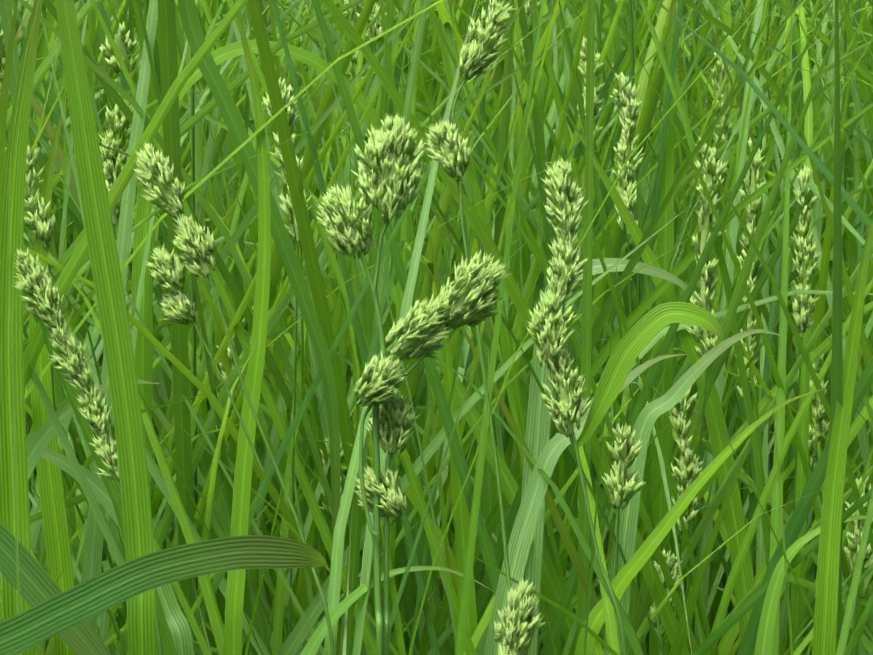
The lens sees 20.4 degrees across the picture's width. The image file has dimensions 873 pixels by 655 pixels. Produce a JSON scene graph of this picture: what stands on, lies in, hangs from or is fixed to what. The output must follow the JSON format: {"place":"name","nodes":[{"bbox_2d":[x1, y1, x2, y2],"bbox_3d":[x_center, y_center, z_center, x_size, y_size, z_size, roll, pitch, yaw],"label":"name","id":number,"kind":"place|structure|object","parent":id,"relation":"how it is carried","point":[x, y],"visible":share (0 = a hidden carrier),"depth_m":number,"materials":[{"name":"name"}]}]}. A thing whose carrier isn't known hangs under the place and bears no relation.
{"place":"outdoors","nodes":[
{"label":"outdoors","id":0,"kind":"place"},
{"bbox_2d":[0,0,872,654],"bbox_3d":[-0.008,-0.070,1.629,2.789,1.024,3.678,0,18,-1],"label":"grass field","id":1,"kind":"structure","parent":0,"point":[516,126],"depth_m":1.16,"materials":[{"name":"green plant"}]},
{"bbox_2d":[131,141,334,654],"bbox_3d":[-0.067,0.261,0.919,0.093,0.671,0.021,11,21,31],"label":"seed stalk","id":2,"kind":"object","parent":1,"relation":"on","point":[193,245],"visible":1,"depth_m":0.84,"materials":[{"name":"green plant"}]},
{"bbox_2d":[422,0,516,591],"bbox_3d":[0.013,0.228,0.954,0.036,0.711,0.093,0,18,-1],"label":"seed stalk","id":3,"kind":"object","parent":1,"relation":"on","point":[451,156],"visible":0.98,"depth_m":0.87,"materials":[{"name":"green plant"}]},
{"bbox_2d":[77,0,847,181],"bbox_3d":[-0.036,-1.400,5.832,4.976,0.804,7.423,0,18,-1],"label":"grass field","id":4,"kind":"structure","parent":0,"point":[688,24],"depth_m":2.95,"materials":[{"name":"green plant"}]},
{"label":"ground","id":5,"kind":"structure","parent":0,"visible":0},
{"bbox_2d":[12,248,162,654],"bbox_3d":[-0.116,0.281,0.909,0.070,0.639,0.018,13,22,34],"label":"seed stalk","id":6,"kind":"object","parent":5,"relation":"on","point":[32,275],"visible":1,"depth_m":0.83,"materials":[{"name":"green plant"}]},
{"bbox_2d":[313,111,509,654],"bbox_3d":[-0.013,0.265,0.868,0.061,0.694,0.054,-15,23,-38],"label":"seed stalk","id":7,"kind":"object","parent":5,"relation":"on","point":[469,294],"visible":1,"depth_m":0.78,"materials":[{"name":"green plant"}]},
{"bbox_2d":[0,0,872,654],"bbox_3d":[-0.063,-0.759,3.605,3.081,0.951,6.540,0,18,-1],"label":"seed stalks","id":8,"kind":"object","parent":5,"relation":"on","point":[118,122],"depth_m":1.18,"materials":[{"name":"green plant"}]},
{"bbox_2d":[5,2,872,654],"bbox_3d":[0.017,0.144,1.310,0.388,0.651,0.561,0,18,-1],"label":"seed stalks","id":9,"kind":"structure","parent":5,"relation":"on","point":[625,450],"depth_m":1.12,"materials":[{"name":"green plant"}]},
{"bbox_2d":[494,577,549,654],"bbox_3d":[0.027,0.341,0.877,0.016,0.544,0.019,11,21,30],"label":"seed stalk","id":10,"kind":"object","parent":5,"relation":"on","point":[518,617],"visible":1,"depth_m":0.80,"materials":[{"name":"green plant"}]},
{"bbox_2d":[527,156,626,654],"bbox_3d":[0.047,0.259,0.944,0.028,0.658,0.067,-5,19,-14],"label":"seed stalk","id":11,"kind":"object","parent":5,"relation":"on","point":[555,333],"visible":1,"depth_m":0.87,"materials":[{"name":"green plant"}]}
]}

